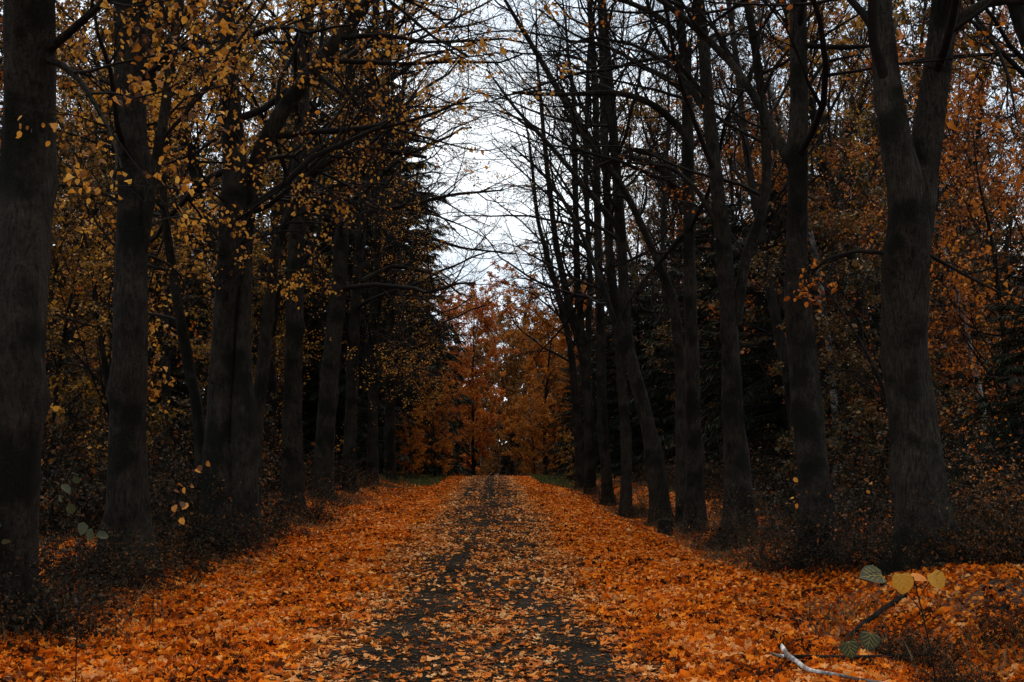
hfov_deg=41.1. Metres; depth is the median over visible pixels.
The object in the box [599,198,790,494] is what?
spruce tree
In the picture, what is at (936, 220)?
birch tree
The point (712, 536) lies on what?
twiggy shrub
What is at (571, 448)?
beech tree
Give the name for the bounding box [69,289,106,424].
beech tree
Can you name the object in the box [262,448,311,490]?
bramble bush
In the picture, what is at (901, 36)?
forest tree
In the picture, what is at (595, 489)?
bramble bush
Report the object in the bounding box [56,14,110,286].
forest tree
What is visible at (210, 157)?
forest tree
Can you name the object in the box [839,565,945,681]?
linden sapling
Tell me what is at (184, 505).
linden sapling
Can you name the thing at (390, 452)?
linden tree
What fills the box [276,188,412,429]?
beech tree
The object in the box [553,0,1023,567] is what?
linden tree
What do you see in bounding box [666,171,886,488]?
spruce tree
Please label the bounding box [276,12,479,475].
spruce tree
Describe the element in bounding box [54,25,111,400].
forest tree
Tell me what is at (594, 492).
twiggy shrub
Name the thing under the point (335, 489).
twiggy shrub
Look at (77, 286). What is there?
beech tree
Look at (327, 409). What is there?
linden tree
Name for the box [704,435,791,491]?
bramble bush
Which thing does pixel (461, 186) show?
sky
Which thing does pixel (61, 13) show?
forest tree
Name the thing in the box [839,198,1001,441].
beech tree
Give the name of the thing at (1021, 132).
forest tree
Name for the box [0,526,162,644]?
bramble bush
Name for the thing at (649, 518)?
bramble bush
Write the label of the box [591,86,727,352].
forest tree
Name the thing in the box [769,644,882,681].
birch branch
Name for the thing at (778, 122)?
birch tree
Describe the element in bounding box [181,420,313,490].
bramble bush
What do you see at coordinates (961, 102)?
forest tree
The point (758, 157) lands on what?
forest tree
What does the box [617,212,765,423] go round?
beech tree
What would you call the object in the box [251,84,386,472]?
spruce tree
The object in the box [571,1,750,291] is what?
forest tree
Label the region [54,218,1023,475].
wood
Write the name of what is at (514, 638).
fallen twigs
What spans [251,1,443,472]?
spruce tree
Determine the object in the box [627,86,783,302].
forest tree
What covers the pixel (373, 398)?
linden tree
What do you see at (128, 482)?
linden tree
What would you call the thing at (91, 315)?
forest tree
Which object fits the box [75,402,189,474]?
leafy shrub
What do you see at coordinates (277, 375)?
beech tree
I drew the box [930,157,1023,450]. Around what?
beech tree
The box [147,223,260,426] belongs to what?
beech tree
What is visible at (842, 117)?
forest tree
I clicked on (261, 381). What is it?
linden tree
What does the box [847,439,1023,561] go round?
twiggy shrub
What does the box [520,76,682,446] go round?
forest tree
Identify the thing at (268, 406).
beech tree
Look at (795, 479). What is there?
linden sapling
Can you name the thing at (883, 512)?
bramble bush
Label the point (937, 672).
bramble bush
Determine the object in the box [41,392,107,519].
bramble bush
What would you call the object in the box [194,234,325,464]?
beech tree
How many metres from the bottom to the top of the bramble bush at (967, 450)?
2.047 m
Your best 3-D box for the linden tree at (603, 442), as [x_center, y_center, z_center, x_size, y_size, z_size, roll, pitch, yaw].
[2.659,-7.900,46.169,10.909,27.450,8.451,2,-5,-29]
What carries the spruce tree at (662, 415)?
on the ground at (7, 676)
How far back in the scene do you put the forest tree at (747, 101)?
84.58 m
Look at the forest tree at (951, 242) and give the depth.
58.03 m
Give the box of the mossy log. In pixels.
[846,592,906,637]
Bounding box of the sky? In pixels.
[0,0,1023,448]
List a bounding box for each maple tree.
[395,405,432,477]
[404,367,462,476]
[411,281,497,475]
[423,298,521,475]
[432,258,518,474]
[465,280,567,475]
[482,271,571,474]
[495,266,594,474]
[506,384,561,474]
[518,223,654,447]
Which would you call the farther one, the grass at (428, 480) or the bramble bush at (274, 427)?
the grass at (428, 480)
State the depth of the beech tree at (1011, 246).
103.02 m
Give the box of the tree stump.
[657,519,673,535]
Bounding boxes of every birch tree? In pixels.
[662,0,885,493]
[667,0,861,460]
[761,0,995,449]
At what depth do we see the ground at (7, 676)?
14.01 m
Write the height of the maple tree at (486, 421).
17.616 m
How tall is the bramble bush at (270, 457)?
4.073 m
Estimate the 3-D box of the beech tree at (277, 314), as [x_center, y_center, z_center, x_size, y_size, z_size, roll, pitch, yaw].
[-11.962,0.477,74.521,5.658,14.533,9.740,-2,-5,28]
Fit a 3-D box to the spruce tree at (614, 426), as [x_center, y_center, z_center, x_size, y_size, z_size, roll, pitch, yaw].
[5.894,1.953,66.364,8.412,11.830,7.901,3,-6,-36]
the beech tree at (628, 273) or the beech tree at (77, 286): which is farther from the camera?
the beech tree at (628, 273)
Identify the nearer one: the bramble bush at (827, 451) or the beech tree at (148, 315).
the bramble bush at (827, 451)
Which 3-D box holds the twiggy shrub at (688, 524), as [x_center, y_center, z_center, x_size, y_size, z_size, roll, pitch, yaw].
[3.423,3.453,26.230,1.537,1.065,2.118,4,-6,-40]
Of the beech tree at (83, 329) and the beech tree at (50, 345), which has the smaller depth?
the beech tree at (50, 345)
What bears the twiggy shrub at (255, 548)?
on the ground at (7, 676)
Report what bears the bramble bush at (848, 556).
on the ground at (7, 676)
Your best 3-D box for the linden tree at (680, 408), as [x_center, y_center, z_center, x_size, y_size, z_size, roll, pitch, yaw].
[1.675,-1.193,29.843,3.590,11.211,5.058,-4,-6,43]
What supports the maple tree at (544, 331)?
on the ground at (7, 676)
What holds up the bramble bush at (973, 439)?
on the ground at (7, 676)
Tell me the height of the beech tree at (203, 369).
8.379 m
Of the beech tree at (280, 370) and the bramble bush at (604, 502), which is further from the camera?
the beech tree at (280, 370)
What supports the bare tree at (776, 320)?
on the ground at (7, 676)
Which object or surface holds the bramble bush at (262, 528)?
on the ground at (7, 676)
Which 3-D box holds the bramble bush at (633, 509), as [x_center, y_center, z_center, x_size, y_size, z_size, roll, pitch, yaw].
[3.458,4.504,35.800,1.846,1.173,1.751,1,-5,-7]
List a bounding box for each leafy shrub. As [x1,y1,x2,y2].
[42,417,67,508]
[43,360,205,485]
[44,429,101,486]
[71,395,206,476]
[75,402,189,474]
[774,406,967,503]
[825,397,974,458]
[877,392,1023,535]
[939,420,1023,549]
[942,385,1023,501]
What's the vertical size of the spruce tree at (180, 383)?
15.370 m
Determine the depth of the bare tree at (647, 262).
94.13 m
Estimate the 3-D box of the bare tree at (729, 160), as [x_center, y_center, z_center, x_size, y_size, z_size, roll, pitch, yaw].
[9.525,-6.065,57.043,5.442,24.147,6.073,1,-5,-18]
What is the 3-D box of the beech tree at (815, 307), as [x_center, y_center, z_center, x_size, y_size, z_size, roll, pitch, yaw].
[8.604,-2.087,38.518,7.320,13.318,6.592,0,-4,6]
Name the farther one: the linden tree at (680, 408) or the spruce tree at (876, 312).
the spruce tree at (876, 312)
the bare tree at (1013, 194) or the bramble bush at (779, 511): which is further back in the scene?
the bare tree at (1013, 194)
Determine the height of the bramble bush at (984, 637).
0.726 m
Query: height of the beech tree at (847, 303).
8.584 m
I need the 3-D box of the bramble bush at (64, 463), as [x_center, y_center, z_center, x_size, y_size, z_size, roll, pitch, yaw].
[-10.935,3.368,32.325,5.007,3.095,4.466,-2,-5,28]
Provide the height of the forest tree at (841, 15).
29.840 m
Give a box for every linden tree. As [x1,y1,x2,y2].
[0,0,256,629]
[0,0,458,577]
[54,0,254,512]
[56,0,620,549]
[85,6,535,541]
[89,0,483,512]
[199,0,550,499]
[253,0,535,492]
[310,0,532,485]
[312,0,528,482]
[400,0,737,520]
[418,0,715,504]
[425,0,827,533]
[442,0,681,493]
[442,18,605,489]
[445,0,929,542]
[476,38,685,525]
[479,0,740,514]
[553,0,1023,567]
[662,0,1023,577]
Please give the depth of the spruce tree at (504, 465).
95.53 m
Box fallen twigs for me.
[31,488,1019,681]
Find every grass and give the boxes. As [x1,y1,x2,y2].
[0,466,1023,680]
[337,466,636,488]
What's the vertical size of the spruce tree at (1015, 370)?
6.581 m
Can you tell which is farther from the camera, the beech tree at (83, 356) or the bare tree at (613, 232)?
the bare tree at (613, 232)
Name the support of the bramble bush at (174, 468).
on the ground at (7, 676)
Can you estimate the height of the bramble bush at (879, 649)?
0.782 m
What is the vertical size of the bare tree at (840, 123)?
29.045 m
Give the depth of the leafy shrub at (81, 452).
46.73 m
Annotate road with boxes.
[243,475,714,681]
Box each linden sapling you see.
[0,476,108,681]
[152,461,209,631]
[791,407,882,597]
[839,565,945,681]
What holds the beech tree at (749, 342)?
on the ground at (7, 676)
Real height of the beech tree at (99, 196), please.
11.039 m
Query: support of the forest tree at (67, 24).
on the ground at (7, 676)
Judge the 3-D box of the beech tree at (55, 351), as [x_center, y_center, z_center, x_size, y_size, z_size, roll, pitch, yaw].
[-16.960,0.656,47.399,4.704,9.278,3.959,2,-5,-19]
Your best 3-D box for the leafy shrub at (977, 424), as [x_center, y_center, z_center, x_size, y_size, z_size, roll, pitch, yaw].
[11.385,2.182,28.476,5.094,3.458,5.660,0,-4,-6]
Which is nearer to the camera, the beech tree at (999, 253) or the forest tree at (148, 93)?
the beech tree at (999, 253)
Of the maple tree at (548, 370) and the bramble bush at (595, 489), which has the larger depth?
the maple tree at (548, 370)
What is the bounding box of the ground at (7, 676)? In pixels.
[0,449,1023,681]
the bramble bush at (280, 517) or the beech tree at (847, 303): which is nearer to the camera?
the bramble bush at (280, 517)
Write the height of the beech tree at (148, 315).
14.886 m
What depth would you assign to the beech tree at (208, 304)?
56.20 m
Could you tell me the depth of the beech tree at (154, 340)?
42.46 m
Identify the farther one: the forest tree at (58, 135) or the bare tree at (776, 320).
the forest tree at (58, 135)
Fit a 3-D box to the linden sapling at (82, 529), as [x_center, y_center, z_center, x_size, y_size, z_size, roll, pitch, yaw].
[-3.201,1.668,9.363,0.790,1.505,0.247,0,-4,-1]
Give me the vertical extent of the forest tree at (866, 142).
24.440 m
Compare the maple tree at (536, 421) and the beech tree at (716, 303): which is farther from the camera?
the maple tree at (536, 421)
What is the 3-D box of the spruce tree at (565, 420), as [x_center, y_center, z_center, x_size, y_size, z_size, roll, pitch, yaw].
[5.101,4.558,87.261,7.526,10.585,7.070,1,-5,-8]
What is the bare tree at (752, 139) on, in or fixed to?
on the ground at (7, 676)
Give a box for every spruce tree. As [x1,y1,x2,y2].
[0,1,104,477]
[75,105,214,481]
[147,302,204,462]
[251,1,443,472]
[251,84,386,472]
[275,127,418,479]
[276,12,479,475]
[367,102,470,475]
[371,129,475,475]
[497,454,516,475]
[534,330,613,475]
[550,310,666,475]
[554,260,684,481]
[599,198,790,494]
[655,294,772,462]
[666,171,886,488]
[750,357,845,463]
[753,333,831,449]
[826,299,881,450]
[931,285,1020,461]
[936,256,1023,468]
[946,239,1023,517]
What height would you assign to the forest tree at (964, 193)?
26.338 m
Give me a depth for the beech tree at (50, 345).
28.22 m
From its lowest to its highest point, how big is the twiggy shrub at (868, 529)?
1.655 m
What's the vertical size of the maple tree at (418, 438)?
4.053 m
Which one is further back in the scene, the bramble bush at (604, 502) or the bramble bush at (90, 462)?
the bramble bush at (604, 502)
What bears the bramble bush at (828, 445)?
on the ground at (7, 676)
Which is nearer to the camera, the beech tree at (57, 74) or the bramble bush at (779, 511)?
the bramble bush at (779, 511)
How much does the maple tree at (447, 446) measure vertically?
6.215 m
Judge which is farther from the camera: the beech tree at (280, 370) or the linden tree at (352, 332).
the beech tree at (280, 370)
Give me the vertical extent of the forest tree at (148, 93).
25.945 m
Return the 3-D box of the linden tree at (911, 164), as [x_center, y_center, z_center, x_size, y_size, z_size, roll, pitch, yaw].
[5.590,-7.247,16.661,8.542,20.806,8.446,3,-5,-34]
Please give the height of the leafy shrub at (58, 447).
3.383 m
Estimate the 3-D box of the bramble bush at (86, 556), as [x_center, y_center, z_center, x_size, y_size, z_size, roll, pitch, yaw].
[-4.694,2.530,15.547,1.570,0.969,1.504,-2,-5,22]
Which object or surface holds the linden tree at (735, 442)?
on the ground at (7, 676)
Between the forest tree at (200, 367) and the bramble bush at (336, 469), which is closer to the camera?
the bramble bush at (336, 469)
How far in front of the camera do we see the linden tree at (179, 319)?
22.62 m
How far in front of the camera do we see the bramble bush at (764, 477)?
32.71 m
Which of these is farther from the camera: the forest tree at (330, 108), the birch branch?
the forest tree at (330, 108)
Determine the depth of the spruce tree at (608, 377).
81.96 m
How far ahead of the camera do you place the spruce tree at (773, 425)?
49.01 m
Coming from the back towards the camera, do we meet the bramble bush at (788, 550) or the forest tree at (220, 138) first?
the forest tree at (220, 138)
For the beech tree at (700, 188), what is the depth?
61.69 m
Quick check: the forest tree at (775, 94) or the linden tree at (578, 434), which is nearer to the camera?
the linden tree at (578, 434)
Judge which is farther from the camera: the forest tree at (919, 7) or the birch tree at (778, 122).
the forest tree at (919, 7)
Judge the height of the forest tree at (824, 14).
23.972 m
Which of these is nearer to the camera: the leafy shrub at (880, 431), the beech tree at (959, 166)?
the beech tree at (959, 166)
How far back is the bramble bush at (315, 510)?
30.00 m
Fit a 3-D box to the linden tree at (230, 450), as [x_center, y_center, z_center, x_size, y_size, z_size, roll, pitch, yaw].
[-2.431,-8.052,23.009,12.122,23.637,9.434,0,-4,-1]
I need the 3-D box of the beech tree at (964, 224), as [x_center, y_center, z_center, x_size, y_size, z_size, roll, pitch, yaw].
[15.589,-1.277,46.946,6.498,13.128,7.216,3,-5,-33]
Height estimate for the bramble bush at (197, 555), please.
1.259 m
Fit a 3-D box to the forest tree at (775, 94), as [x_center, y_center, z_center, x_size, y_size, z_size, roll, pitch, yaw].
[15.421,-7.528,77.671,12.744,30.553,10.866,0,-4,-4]
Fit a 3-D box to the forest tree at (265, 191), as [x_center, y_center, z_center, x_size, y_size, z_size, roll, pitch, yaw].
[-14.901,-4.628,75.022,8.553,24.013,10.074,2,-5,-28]
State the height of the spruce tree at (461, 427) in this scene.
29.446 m
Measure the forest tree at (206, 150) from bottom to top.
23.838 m
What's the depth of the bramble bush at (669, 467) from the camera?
42.91 m
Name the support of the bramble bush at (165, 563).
on the ground at (7, 676)
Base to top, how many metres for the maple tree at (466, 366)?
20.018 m
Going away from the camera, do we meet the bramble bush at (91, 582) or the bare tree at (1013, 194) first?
the bramble bush at (91, 582)
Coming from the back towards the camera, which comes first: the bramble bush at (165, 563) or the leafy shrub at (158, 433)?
the leafy shrub at (158, 433)
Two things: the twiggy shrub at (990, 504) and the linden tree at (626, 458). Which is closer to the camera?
the twiggy shrub at (990, 504)
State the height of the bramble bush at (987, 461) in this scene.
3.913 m
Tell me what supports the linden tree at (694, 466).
on the ground at (7, 676)
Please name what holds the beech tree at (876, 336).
on the ground at (7, 676)
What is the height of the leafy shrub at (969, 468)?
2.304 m
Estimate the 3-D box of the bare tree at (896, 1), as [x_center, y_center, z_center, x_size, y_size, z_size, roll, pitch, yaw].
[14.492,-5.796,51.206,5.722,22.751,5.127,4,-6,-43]
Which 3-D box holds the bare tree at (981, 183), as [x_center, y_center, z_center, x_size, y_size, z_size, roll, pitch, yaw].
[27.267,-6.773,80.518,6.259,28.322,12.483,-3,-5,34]
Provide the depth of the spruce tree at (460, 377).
87.32 m
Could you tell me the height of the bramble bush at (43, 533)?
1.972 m
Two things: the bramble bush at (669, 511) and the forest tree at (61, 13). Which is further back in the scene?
the forest tree at (61, 13)
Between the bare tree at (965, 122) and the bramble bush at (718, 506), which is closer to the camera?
the bramble bush at (718, 506)
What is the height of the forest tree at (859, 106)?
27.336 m
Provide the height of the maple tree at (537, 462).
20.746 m
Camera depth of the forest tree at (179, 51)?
45.30 m
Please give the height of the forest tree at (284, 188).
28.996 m
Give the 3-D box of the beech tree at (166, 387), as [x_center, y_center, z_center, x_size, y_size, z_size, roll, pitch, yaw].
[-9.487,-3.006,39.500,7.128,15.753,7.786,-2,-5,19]
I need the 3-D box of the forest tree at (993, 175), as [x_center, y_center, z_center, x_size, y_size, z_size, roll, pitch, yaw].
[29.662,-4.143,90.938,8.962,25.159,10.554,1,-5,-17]
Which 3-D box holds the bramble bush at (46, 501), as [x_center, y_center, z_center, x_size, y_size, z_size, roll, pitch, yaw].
[-7.182,2.663,22.033,4.342,2.909,4.577,-2,-5,20]
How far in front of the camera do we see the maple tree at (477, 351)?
126.00 m
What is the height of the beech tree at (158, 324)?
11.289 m
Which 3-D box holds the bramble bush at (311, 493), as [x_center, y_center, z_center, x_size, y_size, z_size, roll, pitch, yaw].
[-6.757,3.084,27.861,5.209,3.490,5.491,4,-6,-38]
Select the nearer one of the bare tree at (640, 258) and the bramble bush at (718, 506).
the bramble bush at (718, 506)
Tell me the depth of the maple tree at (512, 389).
116.28 m
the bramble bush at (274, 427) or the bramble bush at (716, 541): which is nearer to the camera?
the bramble bush at (716, 541)
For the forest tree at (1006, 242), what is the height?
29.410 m
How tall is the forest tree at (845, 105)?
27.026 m
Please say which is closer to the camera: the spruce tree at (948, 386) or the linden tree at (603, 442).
the linden tree at (603, 442)
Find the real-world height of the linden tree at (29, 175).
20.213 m
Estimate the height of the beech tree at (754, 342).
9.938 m
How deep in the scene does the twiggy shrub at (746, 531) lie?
23.19 m
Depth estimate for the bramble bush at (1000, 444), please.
24.71 m
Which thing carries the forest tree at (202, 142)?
on the ground at (7, 676)
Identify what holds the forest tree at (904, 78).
on the ground at (7, 676)
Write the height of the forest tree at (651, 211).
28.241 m
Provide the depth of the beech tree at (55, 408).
24.63 m
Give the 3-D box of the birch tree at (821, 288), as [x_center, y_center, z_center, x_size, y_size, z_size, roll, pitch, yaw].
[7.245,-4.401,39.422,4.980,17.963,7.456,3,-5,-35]
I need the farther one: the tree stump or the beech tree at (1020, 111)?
the beech tree at (1020, 111)
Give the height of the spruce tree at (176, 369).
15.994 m
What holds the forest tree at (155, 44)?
on the ground at (7, 676)
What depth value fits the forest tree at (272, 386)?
52.97 m
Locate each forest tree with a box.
[0,0,79,84]
[0,0,217,475]
[0,81,107,333]
[0,93,85,349]
[2,0,268,475]
[50,0,206,446]
[54,0,218,303]
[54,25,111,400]
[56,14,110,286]
[61,9,254,363]
[63,0,365,290]
[92,32,280,397]
[155,48,342,470]
[157,0,398,450]
[167,12,286,379]
[177,23,272,352]
[188,0,404,463]
[198,7,380,349]
[198,51,289,349]
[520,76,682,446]
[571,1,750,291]
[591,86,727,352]
[614,0,756,447]
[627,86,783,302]
[659,14,787,361]
[669,125,782,385]
[688,1,846,290]
[692,31,869,371]
[710,0,996,460]
[712,24,848,371]
[726,0,931,324]
[755,2,907,339]
[773,0,915,408]
[779,41,958,325]
[813,11,1018,355]
[817,0,1023,327]
[825,83,912,289]
[830,24,951,323]
[835,1,1019,461]
[864,17,1022,115]
[869,0,1023,466]
[875,0,1023,323]
[875,6,1023,321]
[893,0,1023,113]
[908,95,1014,382]
[934,95,1022,378]
[944,13,1023,390]
[973,91,1023,340]
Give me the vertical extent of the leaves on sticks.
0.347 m
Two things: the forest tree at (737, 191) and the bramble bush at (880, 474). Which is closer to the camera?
the bramble bush at (880, 474)
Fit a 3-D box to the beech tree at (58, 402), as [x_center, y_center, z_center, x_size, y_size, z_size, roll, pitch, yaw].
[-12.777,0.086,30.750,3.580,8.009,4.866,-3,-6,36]
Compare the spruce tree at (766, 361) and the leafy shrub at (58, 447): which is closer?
the leafy shrub at (58, 447)
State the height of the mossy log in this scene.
0.389 m
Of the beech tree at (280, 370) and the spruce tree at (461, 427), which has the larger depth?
the spruce tree at (461, 427)
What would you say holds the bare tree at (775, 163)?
on the ground at (7, 676)
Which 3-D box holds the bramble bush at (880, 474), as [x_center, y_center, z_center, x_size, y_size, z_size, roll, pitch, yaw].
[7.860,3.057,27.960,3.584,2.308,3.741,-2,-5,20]
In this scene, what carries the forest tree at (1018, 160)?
on the ground at (7, 676)
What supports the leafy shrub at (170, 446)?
on the ground at (7, 676)
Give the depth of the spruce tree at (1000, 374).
53.94 m
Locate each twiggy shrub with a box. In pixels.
[193,496,299,558]
[304,465,364,506]
[358,465,395,489]
[575,483,619,497]
[650,498,719,540]
[673,467,885,576]
[680,513,759,547]
[699,474,797,550]
[747,477,964,564]
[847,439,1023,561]
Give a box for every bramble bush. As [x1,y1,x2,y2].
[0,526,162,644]
[0,531,146,648]
[0,549,75,630]
[39,419,200,539]
[39,478,73,540]
[39,506,183,616]
[39,523,175,596]
[40,419,304,536]
[40,421,95,508]
[40,428,97,531]
[40,510,216,593]
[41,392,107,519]
[44,415,315,523]
[60,432,158,488]
[88,467,268,563]
[88,497,245,580]
[149,417,348,500]
[149,468,295,564]
[163,494,292,549]
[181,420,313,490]
[261,476,362,526]
[261,492,311,540]
[262,441,376,495]
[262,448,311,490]
[306,435,404,486]
[571,469,618,496]
[585,488,619,506]
[612,492,648,518]
[635,504,678,527]
[637,437,757,487]
[638,491,711,524]
[674,457,761,502]
[689,518,758,551]
[692,440,982,556]
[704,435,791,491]
[705,420,872,503]
[708,487,777,515]
[713,430,791,490]
[722,474,892,580]
[749,404,946,489]
[750,397,944,471]
[752,482,798,520]
[788,465,1016,548]
[806,515,899,577]
[821,607,975,675]
[830,423,949,490]
[832,438,978,516]
[859,490,1022,587]
[880,426,1016,502]
[881,656,986,681]
[902,466,1023,568]
[908,642,1022,681]
[944,423,1023,527]
[945,433,1020,490]
[947,397,1023,510]
[949,576,1023,662]
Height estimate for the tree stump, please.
0.552 m
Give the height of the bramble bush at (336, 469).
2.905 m
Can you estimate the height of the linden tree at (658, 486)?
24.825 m
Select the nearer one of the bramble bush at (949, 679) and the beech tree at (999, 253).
the bramble bush at (949, 679)
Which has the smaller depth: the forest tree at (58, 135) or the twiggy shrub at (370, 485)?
the twiggy shrub at (370, 485)
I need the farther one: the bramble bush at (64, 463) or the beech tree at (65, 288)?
the beech tree at (65, 288)
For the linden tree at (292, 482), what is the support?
on the ground at (7, 676)
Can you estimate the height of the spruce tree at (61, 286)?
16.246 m
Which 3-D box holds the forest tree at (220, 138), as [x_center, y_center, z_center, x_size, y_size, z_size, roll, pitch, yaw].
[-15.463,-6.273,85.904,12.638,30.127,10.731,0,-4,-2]
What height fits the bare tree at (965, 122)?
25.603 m
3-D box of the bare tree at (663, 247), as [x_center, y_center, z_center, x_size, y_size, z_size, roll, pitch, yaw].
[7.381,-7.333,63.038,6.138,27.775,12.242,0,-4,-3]
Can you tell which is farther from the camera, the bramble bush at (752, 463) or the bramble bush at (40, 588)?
the bramble bush at (752, 463)
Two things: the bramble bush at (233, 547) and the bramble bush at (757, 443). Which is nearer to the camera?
the bramble bush at (233, 547)
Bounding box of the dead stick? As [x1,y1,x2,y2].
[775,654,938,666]
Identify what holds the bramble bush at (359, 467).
on the ground at (7, 676)
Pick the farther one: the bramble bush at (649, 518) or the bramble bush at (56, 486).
the bramble bush at (649, 518)
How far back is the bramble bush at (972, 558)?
15.55 m
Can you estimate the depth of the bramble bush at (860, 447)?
39.28 m
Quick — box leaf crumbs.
[243,502,720,681]
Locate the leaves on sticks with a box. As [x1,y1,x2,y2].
[804,599,904,670]
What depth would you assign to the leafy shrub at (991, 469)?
22.02 m
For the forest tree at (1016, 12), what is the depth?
22.11 m
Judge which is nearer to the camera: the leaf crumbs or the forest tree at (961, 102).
the leaf crumbs
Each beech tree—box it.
[0,0,217,463]
[0,4,113,361]
[0,59,71,151]
[0,80,195,516]
[41,403,59,465]
[43,73,115,434]
[43,279,105,459]
[44,233,83,445]
[45,73,210,472]
[45,226,102,449]
[46,244,109,423]
[47,381,71,419]
[50,100,213,450]
[61,0,311,480]
[64,260,213,449]
[66,167,206,425]
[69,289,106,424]
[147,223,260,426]
[147,306,311,462]
[152,314,211,460]
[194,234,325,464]
[251,212,346,402]
[252,239,367,450]
[252,317,315,444]
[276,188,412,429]
[555,425,574,474]
[580,235,655,420]
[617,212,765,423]
[633,277,788,464]
[652,132,784,404]
[657,320,774,448]
[681,253,850,448]
[693,62,952,492]
[696,161,1023,503]
[756,172,985,475]
[771,98,988,452]
[810,74,1023,497]
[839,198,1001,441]
[877,23,1023,480]
[930,97,1023,447]
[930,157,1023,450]
[931,222,1020,429]
[939,69,1023,404]
[984,216,1023,348]
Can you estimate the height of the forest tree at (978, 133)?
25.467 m
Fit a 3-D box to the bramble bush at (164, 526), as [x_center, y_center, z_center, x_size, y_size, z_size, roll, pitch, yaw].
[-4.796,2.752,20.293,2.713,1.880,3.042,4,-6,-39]
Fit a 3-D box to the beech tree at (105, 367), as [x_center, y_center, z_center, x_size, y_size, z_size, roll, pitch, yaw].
[-9.094,-1.081,28.178,5.485,10.028,4.303,-2,-5,29]
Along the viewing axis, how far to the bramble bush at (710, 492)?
33.33 m
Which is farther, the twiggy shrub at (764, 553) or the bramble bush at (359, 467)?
the bramble bush at (359, 467)
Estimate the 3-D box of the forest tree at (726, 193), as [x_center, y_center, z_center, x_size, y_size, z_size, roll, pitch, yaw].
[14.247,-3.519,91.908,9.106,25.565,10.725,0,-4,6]
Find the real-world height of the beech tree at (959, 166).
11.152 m
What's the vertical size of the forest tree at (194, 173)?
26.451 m
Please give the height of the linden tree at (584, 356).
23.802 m
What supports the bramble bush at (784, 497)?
on the ground at (7, 676)
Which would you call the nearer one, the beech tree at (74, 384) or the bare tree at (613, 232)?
the beech tree at (74, 384)
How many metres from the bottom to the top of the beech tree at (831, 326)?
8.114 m
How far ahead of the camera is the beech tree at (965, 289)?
31.67 m
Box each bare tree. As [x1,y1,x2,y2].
[542,101,656,416]
[592,108,678,345]
[616,149,678,390]
[624,0,725,446]
[625,0,738,428]
[661,1,784,291]
[673,0,869,487]
[693,2,851,317]
[725,46,785,271]
[782,0,922,322]
[830,0,979,298]
[907,1,1023,378]
[934,34,1013,456]
[994,96,1023,292]
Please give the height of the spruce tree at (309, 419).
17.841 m
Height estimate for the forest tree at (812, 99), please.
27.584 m
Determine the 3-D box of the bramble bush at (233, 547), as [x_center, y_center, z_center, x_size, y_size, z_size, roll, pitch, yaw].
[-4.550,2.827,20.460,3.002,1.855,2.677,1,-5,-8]
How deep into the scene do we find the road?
13.02 m
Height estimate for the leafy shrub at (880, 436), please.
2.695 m
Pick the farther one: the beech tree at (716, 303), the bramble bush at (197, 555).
the beech tree at (716, 303)
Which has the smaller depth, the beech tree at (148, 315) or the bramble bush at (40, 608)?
the bramble bush at (40, 608)
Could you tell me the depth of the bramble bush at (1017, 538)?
15.60 m
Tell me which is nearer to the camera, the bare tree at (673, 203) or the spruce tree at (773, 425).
the spruce tree at (773, 425)

